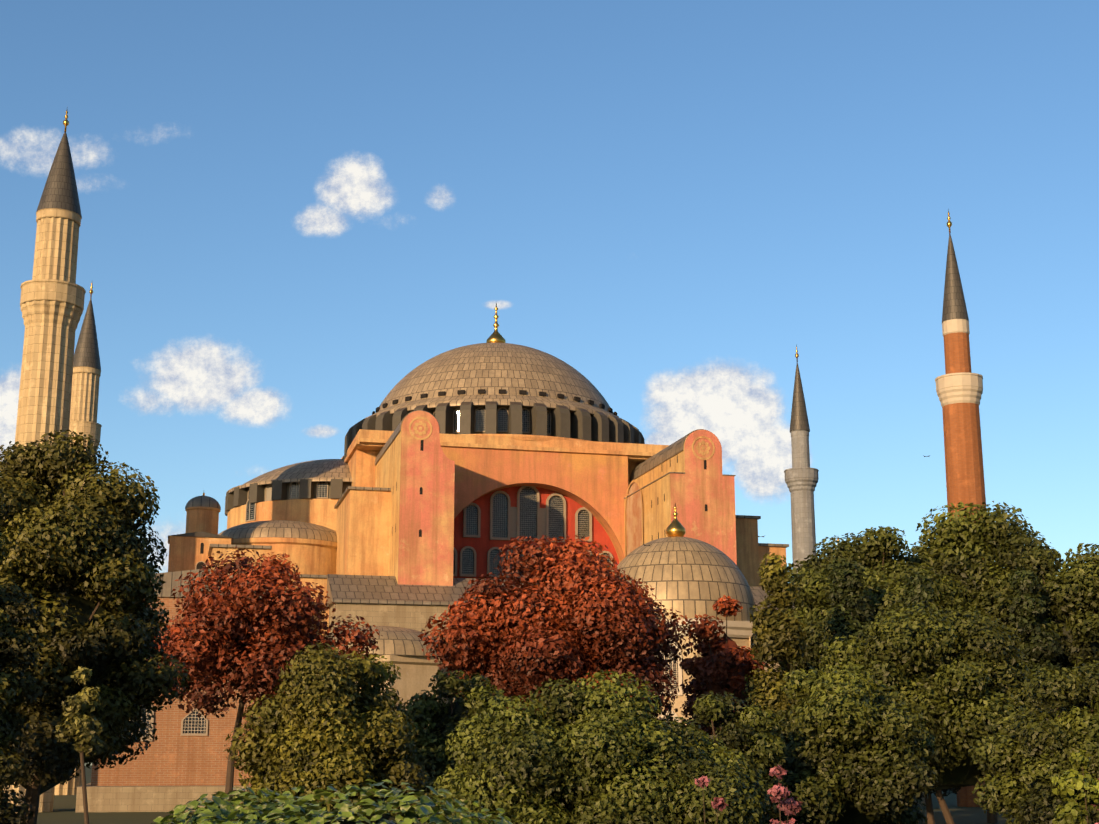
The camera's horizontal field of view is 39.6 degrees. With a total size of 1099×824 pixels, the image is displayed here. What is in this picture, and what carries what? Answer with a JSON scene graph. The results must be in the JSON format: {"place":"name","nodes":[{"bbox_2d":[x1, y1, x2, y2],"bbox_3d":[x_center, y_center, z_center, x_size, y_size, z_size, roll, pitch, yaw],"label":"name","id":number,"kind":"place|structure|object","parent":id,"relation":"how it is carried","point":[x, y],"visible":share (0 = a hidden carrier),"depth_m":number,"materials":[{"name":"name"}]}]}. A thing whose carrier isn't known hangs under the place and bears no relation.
{"place":"outdoors","nodes":[
{"label":"outdoors","id":0,"kind":"place"},
{"bbox_2d":[0,594,23,814],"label":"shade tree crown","id":1,"kind":"object","parent":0,"point":[0,666],"depth_m":38.84},
{"bbox_2d":[2,452,151,794],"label":"branches","id":2,"kind":"object","parent":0,"point":[87,607],"visible":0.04,"depth_m":45.39,"materials":[{"name":"brown wood"}]},
{"bbox_2d":[230,813,401,823],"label":"laurel hedge","id":3,"kind":"object","parent":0,"point":[384,816],"visible":0.18,"depth_m":5.32,"materials":[{"name":"green plant"}]},
{"bbox_2d":[152,779,528,823],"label":"laurel hedge leaves","id":4,"kind":"object","parent":3,"relation":"attached to","point":[281,809],"visible":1,"depth_m":5.40,"materials":[{"name":"green plant"}]},
{"bbox_2d":[247,405,593,501],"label":"hagia sophia drum wall","id":5,"kind":"structure","parent":0,"point":[346,485],"depth_m":186.29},
{"bbox_2d":[218,343,629,541],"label":"dome roof","id":6,"kind":"structure","parent":5,"relation":"on","point":[491,369],"depth_m":190.82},
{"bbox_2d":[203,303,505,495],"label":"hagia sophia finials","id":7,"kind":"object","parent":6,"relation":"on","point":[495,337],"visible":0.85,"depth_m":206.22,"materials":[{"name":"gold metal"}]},
{"bbox_2d":[91,429,785,785],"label":"hagia sophia walls","id":8,"kind":"structure","parent":0,"point":[358,521],"depth_m":166.45,"materials":[{"name":"orange paint"}]},
{"bbox_2d":[129,708,205,737],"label":"window","id":9,"kind":"structure","parent":8,"relation":"in","point":[193,723],"depth_m":151.15,"materials":[{"name":"white metal"}]},
{"bbox_2d":[141,407,612,740],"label":"window frames","id":10,"kind":"structure","parent":8,"relation":"in","point":[514,521],"depth_m":183.40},
{"bbox_2d":[246,408,610,575],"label":"windows","id":11,"kind":"structure","parent":10,"relation":"in","point":[528,512],"depth_m":184.09,"materials":[{"name":"grey glass"}]},
{"bbox_2d":[225,402,644,515],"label":"hagia sophia drum ribs","id":12,"kind":"object","parent":8,"relation":"on","point":[582,425],"visible":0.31,"depth_m":186.60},
{"bbox_2d":[196,389,707,568],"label":"small windows","id":13,"kind":"structure","parent":8,"relation":"in","point":[200,565],"depth_m":188.74,"materials":[{"name":"black glass"}]},
{"bbox_2d":[153,410,793,610],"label":"hagia sophia lead roofs","id":14,"kind":"structure","parent":8,"relation":"on","point":[369,589],"depth_m":157.98,"materials":[{"name":"grey metal"}]},
{"bbox_2d":[441,446,627,560],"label":"arched wall","id":15,"kind":"structure","parent":8,"relation":"attached to","point":[596,485],"depth_m":183.38,"materials":[{"name":"orange paint"}]},
{"bbox_2d":[453,486,618,579],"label":"tympanum wall","id":16,"kind":"structure","parent":8,"relation":"attached to","point":[483,544],"depth_m":182.87,"materials":[{"name":"red paint"}]},
{"bbox_2d":[626,483,642,554],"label":"hagia sophia niche plaster","id":17,"kind":"object","parent":8,"relation":"attached to","point":[634,520],"visible":0.69,"depth_m":180.30,"materials":[{"name":"orange paint"}]},
{"bbox_2d":[75,603,924,811],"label":"hagia sophia ashlar walls","id":18,"kind":"structure","parent":0,"point":[147,798],"depth_m":144.65,"materials":[{"name":"beige stone"}]},
{"bbox_2d":[19,765,1017,823],"bbox_3d":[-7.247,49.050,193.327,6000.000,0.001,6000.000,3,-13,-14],"label":"park ground","id":19,"kind":"structure","parent":0,"point":[64,808],"depth_m":133.48,"materials":[{"name":"green plant"}]},
{"bbox_2d":[0,497,45,823],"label":"tree","id":20,"kind":"object","parent":19,"relation":"on","point":[11,691],"depth_m":38.67,"materials":[{"name":"green plant"}]},
{"bbox_2d":[3,217,78,812],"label":"minaret shaft","id":21,"kind":"object","parent":19,"relation":"on","point":[44,401],"visible":0.38,"depth_m":151.19,"materials":[{"name":"beige stone"}]},
{"bbox_2d":[20,208,85,330],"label":"minaret balcony","id":22,"kind":"structure","parent":21,"relation":"attached to","point":[36,304],"depth_m":152.03,"materials":[{"name":"beige stone"}]},
{"bbox_2d":[36,132,81,221],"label":"minaret spire","id":23,"kind":"structure","parent":21,"relation":"on","point":[60,190],"depth_m":155.92,"materials":[{"name":"grey metal"}]},
{"bbox_2d":[63,110,68,131],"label":"finial","id":24,"kind":"object","parent":23,"relation":"on","point":[65,122],"visible":0.98,"depth_m":158.57,"materials":[{"name":"gold metal"}]},
{"bbox_2d":[54,372,99,794],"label":"minaret shaft","id":25,"kind":"object","parent":19,"relation":"on","point":[84,396],"visible":0.19,"depth_m":231.80,"materials":[{"name":"beige stone"}]},
{"bbox_2d":[69,366,101,450],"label":"minaret balcony","id":26,"kind":"structure","parent":25,"relation":"attached to","point":[93,429],"depth_m":230.78,"materials":[{"name":"beige stone"}]},
{"bbox_2d":[73,298,100,373],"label":"minaret spire","id":27,"kind":"structure","parent":25,"relation":"on","point":[86,353],"depth_m":234.36,"materials":[{"name":"grey metal"}]},
{"bbox_2d":[89,283,92,297],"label":"finial","id":28,"kind":"object","parent":27,"relation":"on","point":[91,291],"visible":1,"depth_m":237.33,"materials":[{"name":"gold metal"}]},
{"bbox_2d":[53,666,103,823],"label":"young tree","id":29,"kind":"object","parent":19,"relation":"on","point":[80,702],"depth_m":28.61,"materials":[{"name":"green plant"}]},
{"bbox_2d":[63,673,93,745],"bbox_3d":[-8.841,5.644,28.781,0.614,1.453,0.447,3,-13,-14],"label":"gold conifer crown","id":30,"kind":"object","parent":29,"relation":"attached to","point":[74,714],"visible":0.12,"depth_m":28.72},
{"bbox_2d":[0,430,190,823],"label":"tree","id":31,"kind":"object","parent":19,"relation":"on","point":[51,474],"depth_m":45.05,"materials":[{"name":"green plant"}]},
{"bbox_2d":[148,547,382,800],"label":"plum","id":32,"kind":"object","parent":19,"relation":"on","point":[224,626],"depth_m":79.67,"materials":[{"name":"red plant"}]},
{"bbox_2d":[223,643,442,823],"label":"green tree","id":33,"kind":"object","parent":19,"relation":"on","point":[353,746],"depth_m":42.05,"materials":[{"name":"green plant"}]},
{"bbox_2d":[257,669,405,806],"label":"branches","id":34,"kind":"object","parent":33,"relation":"attached to","point":[341,775],"visible":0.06,"depth_m":42.20,"materials":[{"name":"brown wood"}]},
{"bbox_2d":[352,655,453,818],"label":"building wall","id":35,"kind":"structure","parent":19,"relation":"on","point":[417,672],"depth_m":127.56,"materials":[{"name":"stone"}]},
{"bbox_2d":[318,626,445,656],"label":"low dome roof","id":36,"kind":"structure","parent":35,"relation":"on","point":[392,640],"depth_m":127.91,"materials":[{"name":"grey metal"}]},
{"bbox_2d":[398,670,508,813],"bbox_3d":[-3.865,14.252,59.948,5.907,8.048,5.506,3,-13,-14],"label":"green tree","id":37,"kind":"object","parent":19,"relation":"on","point":[476,690],"depth_m":59.27,"materials":[{"name":"green plant"}]},
{"bbox_2d":[405,688,488,777],"bbox_3d":[-3.762,13.449,60.102,4.199,5.692,3.945,3,-13,-14],"label":"green shade tree","id":38,"kind":"object","parent":37,"relation":"attached to","point":[458,710],"visible":0.06,"depth_m":59.78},
{"bbox_2d":[417,534,693,724],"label":"plum","id":39,"kind":"object","parent":19,"relation":"on","point":[636,647],"depth_m":83.48,"materials":[{"name":"red plant"}]},
{"bbox_2d":[454,559,652,707],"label":"branches","id":40,"kind":"object","parent":39,"relation":"attached to","point":[515,690],"visible":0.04,"depth_m":84.01,"materials":[{"name":"brown wood"}]},
{"bbox_2d":[654,636,758,724],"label":"building wall","id":41,"kind":"structure","parent":19,"relation":"on","point":[681,699],"depth_m":119.32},
{"bbox_2d":[657,643,678,725],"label":"selim turbe lattices","id":42,"kind":"object","parent":41,"relation":"attached to","point":[674,668],"depth_m":119.38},
{"bbox_2d":[613,537,756,621],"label":"dome","id":43,"kind":"structure","parent":41,"relation":"attached to","point":[689,577],"depth_m":122.14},
{"bbox_2d":[666,503,685,536],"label":"finial","id":44,"kind":"object","parent":43,"relation":"on","point":[675,528],"visible":0.96,"depth_m":127.48,"materials":[{"name":"gold metal"}]},
{"bbox_2d":[654,618,757,727],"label":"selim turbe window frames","id":45,"kind":"structure","parent":41,"relation":"attached to","point":[740,629],"depth_m":120.76,"materials":[{"name":"beige stone"}]},
{"bbox_2d":[695,775,727,823],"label":"crape myrtle","id":46,"kind":"object","parent":19,"relation":"on","point":[703,781],"depth_m":28.75,"materials":[{"name":"pink plant"}]},
{"bbox_2d":[679,595,768,734],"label":"plum","id":47,"kind":"object","parent":19,"relation":"on","point":[724,671],"depth_m":97.87,"materials":[{"name":"red plant"}]},
{"bbox_2d":[693,603,751,733],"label":"tree","id":48,"kind":"object","parent":47,"relation":"attached to","point":[732,644],"visible":0.08,"depth_m":97.79,"materials":[{"name":"green plant"}]},
{"bbox_2d":[685,691,790,823],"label":"tree","id":49,"kind":"object","parent":19,"relation":"on","point":[769,754],"depth_m":53.08,"materials":[{"name":"green plant"}]},
{"bbox_2d":[742,552,806,725],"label":"tree","id":50,"kind":"object","parent":19,"relation":"on","point":[765,630],"visible":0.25,"depth_m":93.68,"materials":[{"name":"green plant"}]},
{"bbox_2d":[767,765,802,823],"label":"crape myrtle","id":51,"kind":"object","parent":19,"relation":"on","point":[790,806],"depth_m":28.75,"materials":[{"name":"pink plant"}]},
{"bbox_2d":[773,558,817,676],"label":"plane tree","id":52,"kind":"object","parent":19,"relation":"on","point":[790,566],"visible":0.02,"depth_m":129.38,"materials":[{"name":"green plant"}]},
{"bbox_2d":[791,435,815,572],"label":"minaret shaft","id":53,"kind":"object","parent":19,"relation":"on","point":[803,524],"visible":0.27,"depth_m":242.22,"materials":[{"name":"grey stone"}]},
{"bbox_2d":[790,362,809,430],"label":"minaret spire","id":54,"kind":"structure","parent":53,"relation":"on","point":[799,419],"depth_m":246.55,"materials":[{"name":"grey metal"}]},
{"bbox_2d":[795,344,798,361],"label":"finial","id":55,"kind":"object","parent":54,"relation":"on","point":[796,355],"visible":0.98,"depth_m":249.33,"materials":[{"name":"gold metal"}]},
{"bbox_2d":[784,430,818,492],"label":"minaret balcony","id":56,"kind":"structure","parent":53,"relation":"attached to","point":[801,478],"depth_m":242.86,"materials":[{"name":"grey stone"}]},
{"bbox_2d":[744,661,938,823],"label":"tree","id":57,"kind":"object","parent":19,"relation":"on","point":[811,761],"depth_m":55.31,"materials":[{"name":"green plant"}]},
{"bbox_2d":[817,556,875,679],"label":"tree","id":58,"kind":"object","parent":19,"relation":"on","point":[848,599],"visible":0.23,"depth_m":104.42,"materials":[{"name":"green plant"}]},
{"bbox_2d":[836,566,862,634],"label":"tree","id":59,"kind":"object","parent":58,"relation":"attached to","point":[846,576],"visible":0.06,"depth_m":104.87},
{"bbox_2d":[786,526,991,690],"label":"plane tree","id":60,"kind":"object","parent":19,"relation":"on","point":[884,587],"depth_m":112.71,"materials":[{"name":"green plant"}]},
{"bbox_2d":[814,538,940,667],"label":"tree","id":61,"kind":"object","parent":60,"relation":"attached to","point":[865,585],"depth_m":115.64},
{"bbox_2d":[899,572,960,823],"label":"tree","id":62,"kind":"object","parent":19,"relation":"on","point":[925,591],"depth_m":99.63,"materials":[{"name":"green plant"}]},
{"bbox_2d":[942,332,996,806],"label":"minaret shaft","id":63,"kind":"object","parent":19,"relation":"on","point":[965,482],"visible":0.27,"depth_m":168.08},
{"bbox_2d":[942,233,968,322],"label":"minaret spire","id":64,"kind":"structure","parent":63,"relation":"on","point":[954,305],"depth_m":172.82,"materials":[{"name":"grey metal"}]},
{"bbox_2d":[947,209,951,232],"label":"finial","id":65,"kind":"object","parent":64,"relation":"on","point":[949,223],"visible":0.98,"depth_m":175.34,"materials":[{"name":"gold metal"}]},
{"bbox_2d":[935,319,982,406],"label":"minaret balcony","id":66,"kind":"structure","parent":63,"relation":"attached to","point":[961,387],"depth_m":169.31,"materials":[{"name":"white stone"}]},
{"bbox_2d":[890,501,1062,822],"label":"plane tree","id":67,"kind":"object","parent":19,"relation":"on","point":[943,552],"depth_m":118.62,"materials":[{"name":"green plant"}]},
{"bbox_2d":[950,523,1023,623],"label":"tree","id":68,"kind":"object","parent":67,"relation":"attached to","point":[958,536],"visible":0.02,"depth_m":120.46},
{"bbox_2d":[968,663,1098,823],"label":"tree","id":69,"kind":"object","parent":19,"relation":"on","point":[1028,733],"depth_m":43.31,"materials":[{"name":"green plant"}]},
{"bbox_2d":[1003,566,1072,714],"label":"tree","id":70,"kind":"object","parent":19,"relation":"on","point":[1027,586],"visible":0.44,"depth_m":104.67,"materials":[{"name":"green plant"}]},
{"bbox_2d":[1004,543,1098,721],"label":"plane tree","id":71,"kind":"object","parent":19,"relation":"on","point":[1079,577],"depth_m":107.53,"materials":[{"name":"green plant"}]},
{"bbox_2d":[1051,748,1098,823],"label":"lime shrub","id":72,"kind":"object","parent":19,"relation":"on","point":[1089,784],"depth_m":15.24,"materials":[{"name":"green plant"}]},
{"bbox_2d":[0,0,1098,764],"label":"sky","id":73,"kind":"structure","parent":0,"point":[290,209],"materials":[{"name":"blue"}]},
{"bbox_2d":[375,411,736,585],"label":"buttress towers","id":74,"kind":"structure","parent":0,"point":[407,465],"depth_m":163.86,"materials":[{"name":"orange paint"}]},
{"bbox_2d":[409,417,714,459],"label":"round medallions","id":75,"kind":"object","parent":74,"relation":"attached to","point":[429,434],"visible":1,"depth_m":169.24,"materials":[{"name":"paint"}]},
{"bbox_2d":[426,669,778,823],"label":"green tree","id":76,"kind":"object","parent":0,"point":[541,735],"depth_m":36.12,"materials":[{"name":"green plant"}]},
{"bbox_2d":[480,698,713,823],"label":"branches","id":77,"kind":"object","parent":76,"relation":"attached to","point":[636,798],"depth_m":36.33,"materials":[{"name":"brown wood"}]},
{"bbox_2d":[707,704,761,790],"bbox_3d":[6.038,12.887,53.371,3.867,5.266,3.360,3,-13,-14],"label":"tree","id":78,"kind":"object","parent":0,"point":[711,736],"depth_m":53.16,"materials":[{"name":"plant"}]},
{"bbox_2d":[762,560,789,714],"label":"tree","id":79,"kind":"object","parent":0,"point":[773,563],"visible":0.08,"depth_m":93.99,"materials":[{"name":"green plant"}]},
{"bbox_2d":[786,658,802,677],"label":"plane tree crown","id":80,"kind":"object","parent":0,"point":[789,666],"depth_m":128.45},
{"bbox_2d":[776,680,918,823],"bbox_3d":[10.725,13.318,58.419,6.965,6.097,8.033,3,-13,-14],"label":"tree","id":81,"kind":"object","parent":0,"point":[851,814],"visible":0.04,"depth_m":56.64,"materials":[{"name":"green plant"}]},
{"bbox_2d":[839,628,1035,791],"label":"tree","id":82,"kind":"object","parent":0,"point":[961,775],"depth_m":85.79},
{"bbox_2d":[817,600,1070,823],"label":"tree","id":83,"kind":"object","parent":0,"point":[940,637],"depth_m":85.30,"materials":[{"name":"green plant"}]},
{"bbox_2d":[1018,574,1049,704],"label":"tree","id":84,"kind":"object","parent":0,"point":[1029,623],"visible":0.02,"depth_m":104.58,"materials":[{"name":"green plant"}]},
{"bbox_2d":[1027,559,1098,715],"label":"tree","id":85,"kind":"object","parent":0,"point":[1069,637],"visible":0.04,"depth_m":107.91,"materials":[{"name":"green plant"}]}
]}

